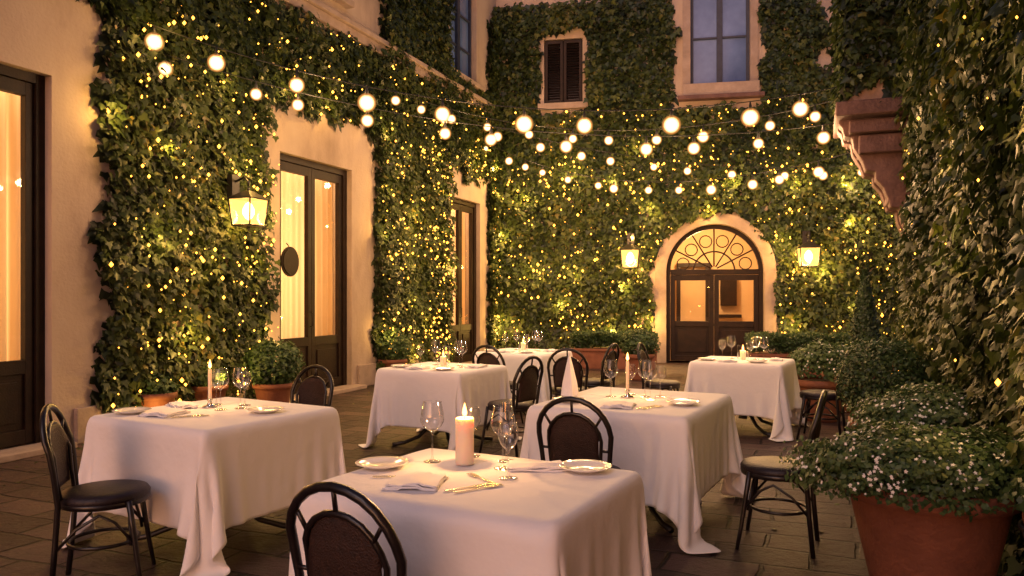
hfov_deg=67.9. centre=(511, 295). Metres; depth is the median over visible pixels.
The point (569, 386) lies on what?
standing napkin
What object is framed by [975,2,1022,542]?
side wall
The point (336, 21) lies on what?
cornice and sills
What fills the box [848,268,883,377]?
cypress topiary
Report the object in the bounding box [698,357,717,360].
bread plate
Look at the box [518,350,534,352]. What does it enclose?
bread plate
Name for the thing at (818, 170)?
string lights
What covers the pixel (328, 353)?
door
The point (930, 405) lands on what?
white flower planter
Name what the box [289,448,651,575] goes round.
dining table
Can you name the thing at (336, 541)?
bistro chair
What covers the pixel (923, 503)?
white flower planter
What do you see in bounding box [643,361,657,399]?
wine glass
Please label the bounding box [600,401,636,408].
folded napkin
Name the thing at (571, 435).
bistro chair
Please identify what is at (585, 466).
bread plate
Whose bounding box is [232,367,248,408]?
wine glass
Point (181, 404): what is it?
folded napkin
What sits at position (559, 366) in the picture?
bistro chair
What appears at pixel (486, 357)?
bistro chair
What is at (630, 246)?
wall lantern
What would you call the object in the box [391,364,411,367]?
bread plate
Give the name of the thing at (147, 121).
climbing ivy
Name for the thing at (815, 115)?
string lights
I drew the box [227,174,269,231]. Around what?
wall lantern
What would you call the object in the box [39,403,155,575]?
bistro chair
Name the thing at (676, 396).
folded napkin
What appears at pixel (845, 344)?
white flower planter
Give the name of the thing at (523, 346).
pillar candle
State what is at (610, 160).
string lights
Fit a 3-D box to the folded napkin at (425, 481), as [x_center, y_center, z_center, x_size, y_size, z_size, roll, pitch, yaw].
[-0.356,0.682,2.811,0.210,0.031,0.210,0,0,8]
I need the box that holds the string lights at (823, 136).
[159,54,833,153]
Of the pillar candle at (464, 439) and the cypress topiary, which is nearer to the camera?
the pillar candle at (464, 439)
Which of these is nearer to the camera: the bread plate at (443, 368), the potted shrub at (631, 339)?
the bread plate at (443, 368)
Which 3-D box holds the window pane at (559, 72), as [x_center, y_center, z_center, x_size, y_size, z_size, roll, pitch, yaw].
[1.182,-5.025,17.185,0.847,1.430,0.040,0,0,11]
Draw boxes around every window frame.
[450,0,470,77]
[548,39,582,101]
[690,0,749,83]
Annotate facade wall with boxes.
[0,0,495,435]
[496,0,894,362]
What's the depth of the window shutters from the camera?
17.02 m
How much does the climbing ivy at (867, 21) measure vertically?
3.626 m
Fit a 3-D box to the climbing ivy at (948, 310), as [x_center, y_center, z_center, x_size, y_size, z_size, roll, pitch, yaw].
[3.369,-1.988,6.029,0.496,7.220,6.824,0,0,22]
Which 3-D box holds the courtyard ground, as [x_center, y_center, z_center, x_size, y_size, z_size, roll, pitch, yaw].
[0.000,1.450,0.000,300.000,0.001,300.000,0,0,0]
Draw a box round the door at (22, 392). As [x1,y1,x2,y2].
[0,64,44,449]
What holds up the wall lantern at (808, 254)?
attached to the facade wall at (823, 57)
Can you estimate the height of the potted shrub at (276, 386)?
0.954 m
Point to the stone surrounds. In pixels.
(744, 225)
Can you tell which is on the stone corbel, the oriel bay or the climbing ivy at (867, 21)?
the oriel bay
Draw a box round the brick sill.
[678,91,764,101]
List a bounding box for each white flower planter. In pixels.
[779,417,1022,575]
[787,338,852,422]
[821,340,889,412]
[840,379,992,461]
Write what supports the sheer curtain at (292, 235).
hanging from the interior room
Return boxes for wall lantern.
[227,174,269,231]
[619,234,640,271]
[795,231,821,270]
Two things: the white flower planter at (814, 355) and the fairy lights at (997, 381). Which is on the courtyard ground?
the white flower planter at (814, 355)
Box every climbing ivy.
[75,0,506,413]
[490,0,904,353]
[825,0,851,114]
[839,0,909,102]
[883,0,1023,575]
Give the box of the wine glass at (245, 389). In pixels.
[238,372,250,405]
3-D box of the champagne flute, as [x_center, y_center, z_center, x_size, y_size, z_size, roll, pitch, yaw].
[-0.024,0.566,3.177,0.074,0.251,0.074,0,0,28]
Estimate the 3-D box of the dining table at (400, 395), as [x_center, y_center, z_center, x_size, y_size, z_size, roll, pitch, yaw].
[-0.695,1.074,7.478,1.270,0.756,1.234,0,0,28]
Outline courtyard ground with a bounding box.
[0,361,1019,575]
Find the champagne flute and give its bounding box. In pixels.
[498,401,512,462]
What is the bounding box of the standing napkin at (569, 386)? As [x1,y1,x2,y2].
[561,354,578,395]
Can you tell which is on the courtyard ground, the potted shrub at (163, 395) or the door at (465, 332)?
the potted shrub at (163, 395)
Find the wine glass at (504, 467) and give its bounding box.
[491,404,514,469]
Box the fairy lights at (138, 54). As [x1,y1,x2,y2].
[107,1,500,407]
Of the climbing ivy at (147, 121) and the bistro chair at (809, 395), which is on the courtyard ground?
the bistro chair at (809, 395)
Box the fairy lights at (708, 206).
[496,98,897,338]
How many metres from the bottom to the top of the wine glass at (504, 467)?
0.251 m
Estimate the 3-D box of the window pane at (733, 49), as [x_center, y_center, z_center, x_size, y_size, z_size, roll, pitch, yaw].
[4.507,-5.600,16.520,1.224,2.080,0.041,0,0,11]
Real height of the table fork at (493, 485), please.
0.003 m
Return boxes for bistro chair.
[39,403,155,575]
[285,482,406,575]
[290,364,333,406]
[472,345,523,425]
[479,355,543,457]
[536,396,619,468]
[547,348,588,399]
[582,343,619,388]
[637,342,680,390]
[735,390,827,558]
[796,350,848,439]
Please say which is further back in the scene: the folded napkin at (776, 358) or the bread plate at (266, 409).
the folded napkin at (776, 358)
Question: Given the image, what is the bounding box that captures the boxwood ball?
[832,334,936,430]
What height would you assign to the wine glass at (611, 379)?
0.251 m
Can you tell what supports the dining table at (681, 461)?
on the courtyard ground
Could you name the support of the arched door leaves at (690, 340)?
in the facade wall at (823, 57)
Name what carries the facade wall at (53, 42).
on the courtyard ground
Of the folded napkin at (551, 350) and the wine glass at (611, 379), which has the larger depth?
the folded napkin at (551, 350)
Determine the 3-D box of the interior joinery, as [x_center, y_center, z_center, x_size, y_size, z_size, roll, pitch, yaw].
[4.953,0.300,19.067,1.600,2.300,1.150,0,0,11]
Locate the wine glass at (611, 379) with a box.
[603,360,617,396]
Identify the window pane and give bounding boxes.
[450,0,467,75]
[548,44,578,100]
[693,0,745,83]
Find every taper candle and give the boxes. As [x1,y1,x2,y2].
[202,360,217,407]
[621,352,633,397]
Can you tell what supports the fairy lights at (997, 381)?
attached to the side wall at (984, 285)
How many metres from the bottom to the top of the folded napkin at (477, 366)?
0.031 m
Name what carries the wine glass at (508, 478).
on the dining table at (532, 523)
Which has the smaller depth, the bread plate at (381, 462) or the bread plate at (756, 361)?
the bread plate at (381, 462)
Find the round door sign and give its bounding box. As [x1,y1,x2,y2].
[280,243,298,276]
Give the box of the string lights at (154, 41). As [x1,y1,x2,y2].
[139,20,840,131]
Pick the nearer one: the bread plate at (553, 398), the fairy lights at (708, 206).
the bread plate at (553, 398)
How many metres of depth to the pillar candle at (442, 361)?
7.46 m
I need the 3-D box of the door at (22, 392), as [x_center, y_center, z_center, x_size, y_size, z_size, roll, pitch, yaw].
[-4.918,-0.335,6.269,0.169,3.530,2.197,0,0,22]
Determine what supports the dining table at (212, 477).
on the courtyard ground
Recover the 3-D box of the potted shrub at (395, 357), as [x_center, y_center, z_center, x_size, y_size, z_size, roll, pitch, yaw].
[-1.998,0.966,12.709,0.668,0.969,0.676,0,0,0]
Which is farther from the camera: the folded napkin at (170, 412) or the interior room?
the interior room
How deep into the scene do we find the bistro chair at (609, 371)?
8.68 m
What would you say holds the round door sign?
attached to the door at (328, 353)
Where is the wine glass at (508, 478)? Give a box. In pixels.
[498,422,518,480]
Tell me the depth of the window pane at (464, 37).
16.09 m
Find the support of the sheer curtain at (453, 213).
hanging from the interior room
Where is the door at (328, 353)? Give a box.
[280,153,346,393]
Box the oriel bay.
[847,5,896,100]
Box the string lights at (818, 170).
[484,143,850,193]
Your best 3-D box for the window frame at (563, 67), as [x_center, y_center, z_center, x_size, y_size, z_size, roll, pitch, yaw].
[1.174,-5.025,17.145,0.867,1.450,0.082,0,0,11]
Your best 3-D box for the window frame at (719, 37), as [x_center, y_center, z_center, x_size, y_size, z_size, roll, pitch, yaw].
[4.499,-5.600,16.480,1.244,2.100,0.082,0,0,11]
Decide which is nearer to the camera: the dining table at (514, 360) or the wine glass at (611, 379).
the wine glass at (611, 379)
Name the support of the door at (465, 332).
attached to the facade wall at (53, 42)
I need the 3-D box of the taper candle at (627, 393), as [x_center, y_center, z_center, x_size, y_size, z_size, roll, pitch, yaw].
[0.790,0.538,5.199,0.092,0.307,0.092,0,0,28]
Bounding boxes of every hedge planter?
[570,329,658,369]
[744,331,849,376]
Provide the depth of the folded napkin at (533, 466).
3.02 m
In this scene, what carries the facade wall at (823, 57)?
on the courtyard ground
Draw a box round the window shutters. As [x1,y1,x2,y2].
[545,39,581,102]
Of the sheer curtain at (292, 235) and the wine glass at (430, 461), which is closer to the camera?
the wine glass at (430, 461)
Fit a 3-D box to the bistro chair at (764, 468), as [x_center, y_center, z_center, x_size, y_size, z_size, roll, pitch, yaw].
[1.581,0.994,4.435,0.481,0.917,0.441,0,0,26]
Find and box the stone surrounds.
[538,0,775,362]
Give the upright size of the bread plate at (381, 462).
0.020 m
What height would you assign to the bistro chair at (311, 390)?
0.917 m
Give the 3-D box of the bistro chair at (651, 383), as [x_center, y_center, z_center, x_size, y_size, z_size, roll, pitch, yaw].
[1.688,0.994,8.714,0.481,0.917,0.441,0,0,24]
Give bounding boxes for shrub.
[136,371,180,406]
[191,366,228,400]
[239,336,305,402]
[376,325,411,367]
[617,327,660,380]
[1001,468,1023,537]
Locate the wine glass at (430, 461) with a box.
[420,401,443,463]
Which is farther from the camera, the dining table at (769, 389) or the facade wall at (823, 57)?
the facade wall at (823, 57)
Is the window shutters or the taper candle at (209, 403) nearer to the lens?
the taper candle at (209, 403)
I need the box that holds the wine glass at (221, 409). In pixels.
[212,370,228,410]
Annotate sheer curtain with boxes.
[0,91,19,360]
[281,171,332,338]
[450,210,464,324]
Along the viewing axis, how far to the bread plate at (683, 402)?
4.89 m
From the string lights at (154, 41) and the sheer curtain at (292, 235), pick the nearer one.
the string lights at (154, 41)
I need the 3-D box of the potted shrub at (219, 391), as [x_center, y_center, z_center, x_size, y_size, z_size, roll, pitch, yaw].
[-3.596,1.119,9.005,0.504,0.662,0.482,0,0,0]
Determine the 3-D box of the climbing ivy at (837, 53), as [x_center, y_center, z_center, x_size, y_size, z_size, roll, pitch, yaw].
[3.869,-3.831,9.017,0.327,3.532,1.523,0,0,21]
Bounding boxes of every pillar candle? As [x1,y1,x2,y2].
[437,351,445,366]
[455,403,473,465]
[521,338,525,350]
[737,345,748,359]
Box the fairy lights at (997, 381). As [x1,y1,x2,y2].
[898,15,1017,385]
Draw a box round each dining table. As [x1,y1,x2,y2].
[62,397,345,575]
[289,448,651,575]
[359,362,521,450]
[474,348,572,404]
[520,387,755,553]
[684,356,807,441]
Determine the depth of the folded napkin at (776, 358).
8.12 m
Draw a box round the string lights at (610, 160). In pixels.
[431,107,860,178]
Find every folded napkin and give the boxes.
[138,408,190,416]
[165,401,198,408]
[382,472,448,491]
[403,365,430,369]
[466,364,486,367]
[499,350,515,352]
[505,460,568,471]
[542,349,557,351]
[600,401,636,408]
[666,394,698,400]
[717,359,737,362]
[769,357,782,360]
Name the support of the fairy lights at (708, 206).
attached to the facade wall at (823, 57)
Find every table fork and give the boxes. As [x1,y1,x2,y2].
[171,415,209,417]
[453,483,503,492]
[466,473,496,483]
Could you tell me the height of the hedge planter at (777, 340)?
0.844 m
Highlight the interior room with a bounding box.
[670,229,757,360]
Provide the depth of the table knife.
2.75 m
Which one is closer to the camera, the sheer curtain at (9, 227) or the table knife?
the table knife
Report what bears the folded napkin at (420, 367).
on the dining table at (400, 395)
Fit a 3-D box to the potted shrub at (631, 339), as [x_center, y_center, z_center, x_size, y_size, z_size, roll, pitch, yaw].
[2.222,0.994,13.197,0.764,0.911,0.756,0,0,0]
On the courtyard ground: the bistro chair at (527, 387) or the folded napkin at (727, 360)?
the bistro chair at (527, 387)
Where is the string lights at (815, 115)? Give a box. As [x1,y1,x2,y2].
[381,85,829,143]
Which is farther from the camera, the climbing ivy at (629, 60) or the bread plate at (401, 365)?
the climbing ivy at (629, 60)
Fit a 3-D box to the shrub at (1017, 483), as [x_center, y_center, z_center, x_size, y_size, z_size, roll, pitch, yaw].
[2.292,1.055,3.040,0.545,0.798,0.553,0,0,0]
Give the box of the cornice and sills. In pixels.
[0,0,495,463]
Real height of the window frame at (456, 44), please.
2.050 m
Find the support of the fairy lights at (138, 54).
attached to the facade wall at (53, 42)
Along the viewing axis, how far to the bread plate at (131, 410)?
4.54 m
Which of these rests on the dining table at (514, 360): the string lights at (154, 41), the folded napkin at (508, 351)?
the folded napkin at (508, 351)
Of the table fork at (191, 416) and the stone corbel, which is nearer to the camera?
the table fork at (191, 416)
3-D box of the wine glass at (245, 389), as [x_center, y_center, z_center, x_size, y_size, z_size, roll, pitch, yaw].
[-1.688,0.586,4.801,0.080,0.211,0.080,0,0,30]
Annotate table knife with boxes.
[444,482,495,491]
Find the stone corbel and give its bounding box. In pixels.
[833,96,911,237]
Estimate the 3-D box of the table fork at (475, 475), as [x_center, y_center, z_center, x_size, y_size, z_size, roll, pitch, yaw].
[-0.114,0.690,2.874,0.025,0.003,0.200,0,0,-32]
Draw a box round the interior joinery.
[676,263,741,320]
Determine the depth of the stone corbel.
8.42 m
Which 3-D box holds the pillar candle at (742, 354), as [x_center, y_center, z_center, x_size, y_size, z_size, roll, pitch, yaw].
[2.513,0.611,8.271,0.120,0.162,0.120,0,0,28]
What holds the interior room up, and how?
on the courtyard ground
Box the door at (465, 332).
[450,198,475,362]
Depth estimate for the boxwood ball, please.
6.33 m
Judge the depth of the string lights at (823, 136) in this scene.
8.74 m
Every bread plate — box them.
[112,407,151,413]
[247,406,283,412]
[355,456,408,469]
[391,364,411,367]
[432,367,454,369]
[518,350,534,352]
[552,396,583,402]
[558,459,611,473]
[666,399,699,405]
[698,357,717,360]
[746,360,766,362]
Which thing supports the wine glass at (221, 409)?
on the dining table at (212, 477)
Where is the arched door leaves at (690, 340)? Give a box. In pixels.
[666,225,762,361]
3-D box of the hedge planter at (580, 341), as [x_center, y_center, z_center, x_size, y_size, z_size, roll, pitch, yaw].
[2.051,1.053,15.300,1.807,0.794,0.668,0,0,11]

